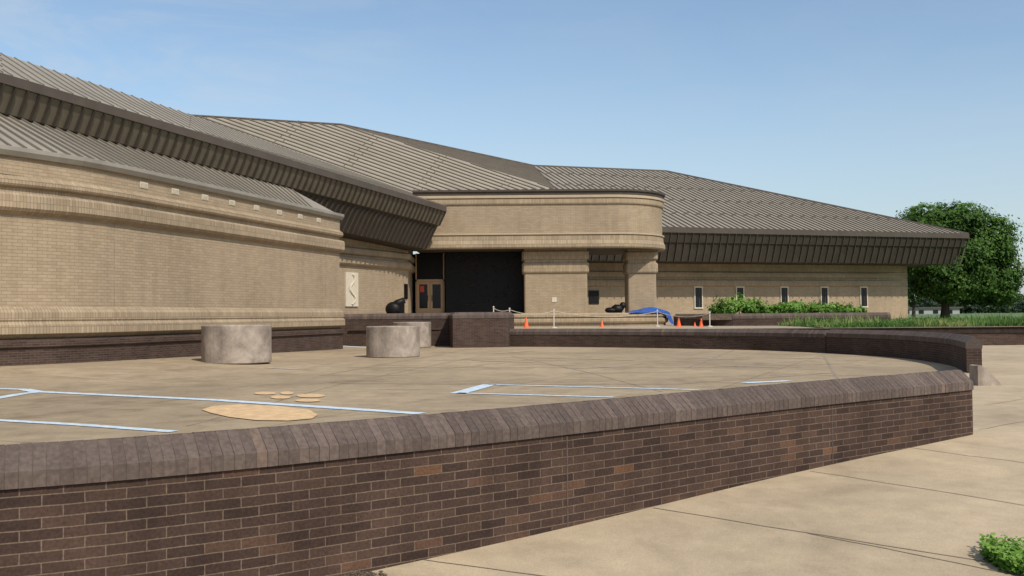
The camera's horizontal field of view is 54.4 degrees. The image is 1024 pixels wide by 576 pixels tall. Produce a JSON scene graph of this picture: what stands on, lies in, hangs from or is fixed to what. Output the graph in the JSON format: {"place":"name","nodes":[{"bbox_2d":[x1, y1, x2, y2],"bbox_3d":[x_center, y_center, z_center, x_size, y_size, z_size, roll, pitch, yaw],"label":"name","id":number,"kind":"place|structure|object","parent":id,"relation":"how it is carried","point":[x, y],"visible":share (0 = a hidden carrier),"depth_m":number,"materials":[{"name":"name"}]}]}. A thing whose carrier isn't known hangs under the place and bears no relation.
{"place":"outdoors","nodes":[
{"label":"outdoors","id":0,"kind":"place"},
{"bbox_2d":[0,346,966,444],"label":"plaza","id":1,"kind":"structure","parent":0,"point":[429,389],"depth_m":24.08,"materials":[{"name":"concrete"}]},
{"bbox_2d":[0,388,40,398],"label":"painted bracket","id":2,"kind":"object","parent":1,"relation":"on","point":[16,394],"visible":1,"depth_m":21.26,"materials":[{"name":"white paint"}]},
{"bbox_2d":[0,419,176,431],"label":"painted line","id":3,"kind":"object","parent":1,"relation":"on","point":[132,428],"visible":1,"depth_m":14.70,"materials":[{"name":"white paint"}]},
{"bbox_2d":[29,391,423,413],"bbox_3d":[-5.843,2.135,18.980,10.490,0.012,0.623,-1,-2,31],"label":"painted line","id":4,"kind":"object","parent":1,"relation":"on","point":[376,410],"visible":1,"depth_m":18.43,"materials":[{"name":"white paint"}]},
{"bbox_2d":[201,325,271,363],"bbox_3d":[-9.278,1.881,33.563,2.280,1.270,2.276,0,-2,0],"label":"concrete planter","id":5,"kind":"object","parent":1,"relation":"on","point":[236,344],"visible":0.94,"depth_m":32.58,"materials":[{"name":"concrete"}]},
{"bbox_2d":[202,391,324,420],"bbox_3d":[-4.452,2.100,18.023,2.009,0.001,6.043,0,-2,-9],"label":"painted paw print","id":6,"kind":"object","parent":1,"relation":"on","point":[258,412],"visible":1,"depth_m":16.69},
{"bbox_2d":[366,326,419,357],"bbox_3d":[-4.603,2.070,38.562,2.054,1.190,2.060,0,-2,0],"label":"concrete planter","id":7,"kind":"object","parent":1,"relation":"on","point":[392,341],"visible":0.98,"depth_m":37.66,"materials":[{"name":"concrete"}]},
{"bbox_2d":[341,313,450,345],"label":"brick wall","id":8,"kind":"structure","parent":1,"relation":"on","point":[354,327],"depth_m":52.12,"materials":[{"name":"brown brick"}]},
{"bbox_2d":[393,322,430,347],"bbox_3d":[-4.993,2.333,49.758,1.898,1.270,1.898,0,-2,0],"label":"concrete planter","id":9,"kind":"object","parent":1,"relation":"on","point":[425,334],"visible":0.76,"depth_m":49.08,"materials":[{"name":"concrete"}]},
{"bbox_2d":[448,312,514,347],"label":"brick wall","id":10,"kind":"structure","parent":1,"relation":"on","point":[477,329],"depth_m":48.86,"materials":[{"name":"brown brick"}]},
{"bbox_2d":[452,384,698,396],"bbox_3d":[1.069,2.127,20.574,5.012,0.001,2.667,-1,-2,25],"label":"painted bracket","id":11,"kind":"object","parent":1,"relation":"on","point":[471,389],"visible":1,"depth_m":21.03,"materials":[{"name":"white paint"}]},
{"bbox_2d":[510,329,828,352],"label":"brick wall","id":12,"kind":"structure","parent":1,"relation":"on","point":[797,340],"depth_m":45.07,"materials":[{"name":"brown brick"}]},
{"bbox_2d":[741,380,787,382],"bbox_3d":[5.843,2.147,22.823,1.318,0.001,0.300,0,-2,-26],"label":"faded chalk mark","id":13,"kind":"object","parent":1,"relation":"on","point":[765,381],"visible":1,"depth_m":22.86,"materials":[{"name":"white paint"}]},
{"bbox_2d":[762,357,792,357],"bbox_3d":[9.777,2.436,34.812,1.991,0.001,0.300,-1,-2,23],"label":"faded chalk mark","id":14,"kind":"object","parent":1,"relation":"on","point":[777,357],"visible":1,"depth_m":35.04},
{"bbox_2d":[0,0,1023,302],"label":"sky","id":15,"kind":"structure","parent":0,"point":[883,107],"materials":[{"name":"blue"}]},
{"bbox_2d":[372,345,1023,575],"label":"walkway","id":16,"kind":"structure","parent":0,"point":[654,541],"depth_m":8.61,"materials":[{"name":"concrete"}]},
{"bbox_2d":[343,570,386,575],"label":"soil heap","id":17,"kind":"object","parent":16,"relation":"on","point":[363,573],"visible":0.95,"depth_m":7.30,"materials":[{"name":"brown soil"}]},
{"bbox_2d":[0,370,973,575],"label":"brick wall","id":18,"kind":"structure","parent":16,"relation":"on","point":[337,498],"depth_m":7.67,"materials":[{"name":"brown brick"}]},
{"bbox_2d":[734,326,1023,344],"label":"brick wall","id":19,"kind":"structure","parent":16,"relation":"on","point":[1000,335],"depth_m":46.09,"materials":[{"name":"brown brick"}]},
{"bbox_2d":[826,329,981,372],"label":"brick wall","id":20,"kind":"structure","parent":16,"relation":"on","point":[961,352],"depth_m":33.21,"materials":[{"name":"brown brick"}]},
{"bbox_2d":[969,364,1001,385],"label":"splash block","id":21,"kind":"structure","parent":16,"relation":"on","point":[979,375],"depth_m":21.26,"materials":[{"name":"concrete"}]},
{"bbox_2d":[978,532,1023,575],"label":"leafy weed","id":22,"kind":"object","parent":16,"relation":"on","point":[1003,553],"visible":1,"depth_m":7.47,"materials":[{"name":"green plant"}]},
{"bbox_2d":[514,323,930,328],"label":"terrace","id":23,"kind":"structure","parent":0,"point":[669,326],"depth_m":52.96,"materials":[{"name":"concrete"}]},
{"bbox_2d":[385,298,405,312],"bbox_3d":[-6.570,1.421,56.184,1.156,1.777,0.800,0,-2,0],"label":"black sculpture","id":24,"kind":"object","parent":23,"relation":"on","point":[397,306],"visible":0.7,"depth_m":56.00,"materials":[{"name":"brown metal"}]},
{"bbox_2d":[523,318,529,327],"bbox_3d":[0.789,1.939,55.468,0.383,0.580,0.383,0,-2,0],"label":"traffic cone","id":25,"kind":"object","parent":23,"relation":"on","point":[526,324],"visible":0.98,"depth_m":55.38,"materials":[{"name":"orange plastic"}]},
{"bbox_2d":[623,307,673,323],"bbox_3d":[8.655,1.736,62.407,1.899,1.087,5.222,-2,-2,36],"label":"blue tarp","id":26,"kind":"object","parent":23,"relation":"on","point":[650,310],"visible":0.88,"depth_m":61.66,"materials":[{"name":"blue plastic"}]},
{"bbox_2d":[675,317,681,326],"bbox_3d":[9.374,1.911,55.967,0.343,0.520,0.343,0,-2,0],"label":"traffic cone","id":27,"kind":"object","parent":23,"relation":"on","point":[678,323],"visible":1,"depth_m":55.88,"materials":[{"name":"orange plastic"}]},
{"bbox_2d":[673,312,890,325],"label":"brick wall","id":28,"kind":"structure","parent":23,"relation":"on","point":[755,319],"depth_m":56.77,"materials":[{"name":"brown brick"}]},
{"bbox_2d":[697,315,732,319],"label":"bed soil","id":29,"kind":"structure","parent":28,"relation":"in","point":[727,317],"depth_m":57.17,"materials":[{"name":"brown soil"}]},
{"bbox_2d":[705,303,731,313],"bbox_3d":[12.376,1.430,58.941,1.716,1.097,1.730,0,-2,0],"label":"weed clump","id":30,"kind":"object","parent":29,"relation":"on","point":[713,310],"visible":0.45,"depth_m":58.65,"materials":[{"name":"green plant"}]},
{"bbox_2d":[709,292,775,313],"bbox_3d":[13.582,1.147,58.716,3.841,1.804,2.574,0,-2,0],"label":"weed clump","id":31,"kind":"object","parent":29,"relation":"on","point":[741,303],"visible":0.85,"depth_m":58.20,"materials":[{"name":"green plant"}]},
{"bbox_2d":[740,301,788,312],"bbox_3d":[14.743,1.369,58.516,3.094,1.152,1.948,0,-2,0],"label":"weed clump","id":32,"kind":"object","parent":29,"relation":"on","point":[770,308],"visible":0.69,"depth_m":58.28,"materials":[{"name":"green plant"}]},
{"bbox_2d":[769,299,817,312],"bbox_3d":[16.561,1.357,58.700,2.850,1.405,2.250,-1,-2,33],"label":"weed clump","id":33,"kind":"object","parent":29,"relation":"on","point":[793,306],"visible":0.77,"depth_m":58.31,"materials":[{"name":"green plant"}]},
{"bbox_2d":[801,299,853,312],"bbox_3d":[18.499,1.358,58.516,3.388,1.494,2.300,0,-2,0],"label":"weed clump","id":34,"kind":"object","parent":29,"relation":"on","point":[821,308],"visible":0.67,"depth_m":58.16,"materials":[{"name":"green plant"}]},
{"bbox_2d":[829,302,866,312],"bbox_3d":[19.755,1.323,58.358,2.238,1.037,1.828,0,-2,-14],"label":"weed clump","id":35,"kind":"object","parent":29,"relation":"on","point":[848,308],"visible":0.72,"depth_m":57.91,"materials":[{"name":"green plant"}]},
{"bbox_3d":[2.312,1.678,54.974,0.340,1.050,0.331,0,-2,0],"label":"rope post","id":36,"kind":"object","parent":23,"relation":"on","visible":0},
{"bbox_2d":[555,311,656,316],"bbox_3d":[5.313,1.444,55.980,6.336,0.389,0.036,0,-2,-18],"label":"barrier rope","id":37,"kind":"object","parent":36,"relation":"attached to","point":[601,316],"visible":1,"depth_m":55.86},
{"bbox_2d":[777,311,1023,327],"bbox_3d":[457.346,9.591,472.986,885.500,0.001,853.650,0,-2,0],"label":"lawn","id":38,"kind":"structure","parent":0,"point":[980,314],"depth_m":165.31,"materials":[{"name":"green plant"}]},
{"bbox_2d":[908,283,925,316],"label":"broadleaf tree","id":39,"kind":"object","parent":38,"relation":"on","point":[913,303],"visible":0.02,"depth_m":119.76,"materials":[{"name":"green plant"}]},
{"bbox_2d":[916,297,932,306],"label":"distant tree","id":40,"kind":"object","parent":38,"relation":"on","point":[925,304],"visible":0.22,"depth_m":313.56,"materials":[{"name":"green plant"}]},
{"bbox_2d":[922,299,940,306],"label":"distant tree","id":41,"kind":"object","parent":38,"relation":"on","point":[936,305],"visible":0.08,"depth_m":308.94,"materials":[{"name":"green plant"}]},
{"bbox_2d":[908,307,961,313],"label":"distant building","id":42,"kind":"structure","parent":38,"relation":"on","point":[933,310],"depth_m":235.90,"materials":[{"name":"white"}]},
{"bbox_2d":[935,296,982,313],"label":"distant tree","id":43,"kind":"object","parent":38,"relation":"on","point":[964,310],"visible":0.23,"depth_m":269.19,"materials":[{"name":"green plant"}]},
{"bbox_2d":[895,199,1023,317],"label":"broadleaf tree","id":44,"kind":"object","parent":38,"relation":"on","point":[983,273],"visible":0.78,"depth_m":92.89,"materials":[{"name":"green plant"}]},
{"bbox_2d":[972,304,1000,312],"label":"distant tree","id":45,"kind":"object","parent":38,"relation":"on","point":[991,308],"visible":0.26,"depth_m":301.07,"materials":[{"name":"green plant"}]},
{"bbox_2d":[995,301,1020,312],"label":"distant tree","id":46,"kind":"object","parent":38,"relation":"on","point":[1012,309],"visible":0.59,"depth_m":292.01,"materials":[{"name":"green plant"}]},
{"bbox_2d":[1015,296,1023,312],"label":"distant tree","id":47,"kind":"object","parent":38,"relation":"on","point":[1020,306],"visible":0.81,"depth_m":272.15,"materials":[{"name":"green plant"}]},
{"bbox_3d":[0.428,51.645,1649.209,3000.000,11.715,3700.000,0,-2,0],"label":"ground","id":48,"kind":"structure","parent":0,"visible":0},
{"bbox_2d":[0,52,969,365],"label":"museum building","id":49,"kind":"structure","parent":48,"relation":"on","point":[134,228],"depth_m":52.34,"materials":[{"name":"beige brick"}]},
{"bbox_2d":[417,282,429,312],"bbox_3d":[-5.710,0.616,64.179,0.830,2.040,0.117,0,-2,0],"label":"door","id":50,"kind":"structure","parent":49,"relation":"in","point":[423,288],"depth_m":64.20,"materials":[{"name":"brown wood"}]},
{"bbox_2d":[430,282,442,312],"bbox_3d":[-4.860,0.609,64.179,0.830,2.040,0.117,0,-2,0],"label":"door","id":51,"kind":"structure","parent":49,"relation":"in","point":[436,288],"depth_m":64.20,"materials":[{"name":"brown wood"}]},
{"bbox_2d":[605,302,625,312],"bbox_3d":[6.401,1.228,61.573,1.338,0.723,0.757,0,-2,0],"label":"sculpture","id":52,"kind":"object","parent":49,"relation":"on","point":[616,308],"visible":0.96,"depth_m":61.33,"materials":[{"name":"black metal"}]},
{"bbox_2d":[694,286,702,308],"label":"window","id":53,"kind":"structure","parent":49,"relation":"in","point":[698,290],"depth_m":79.81,"materials":[{"name":"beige glass"}]},
{"bbox_2d":[735,286,744,298],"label":"window","id":54,"kind":"structure","parent":49,"relation":"in","point":[740,289],"depth_m":81.00,"materials":[{"name":"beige glass"}]},
{"bbox_2d":[780,286,788,303],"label":"window","id":55,"kind":"structure","parent":49,"relation":"in","point":[784,290],"depth_m":82.32,"materials":[{"name":"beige glass"}]},
{"bbox_2d":[820,287,828,304],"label":"window","id":56,"kind":"structure","parent":49,"relation":"in","point":[824,294],"depth_m":83.53,"materials":[{"name":"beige glass"}]},
{"bbox_2d":[859,287,867,307],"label":"window","id":57,"kind":"structure","parent":49,"relation":"in","point":[863,290],"depth_m":84.77,"materials":[{"name":"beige glass"}]}
]}

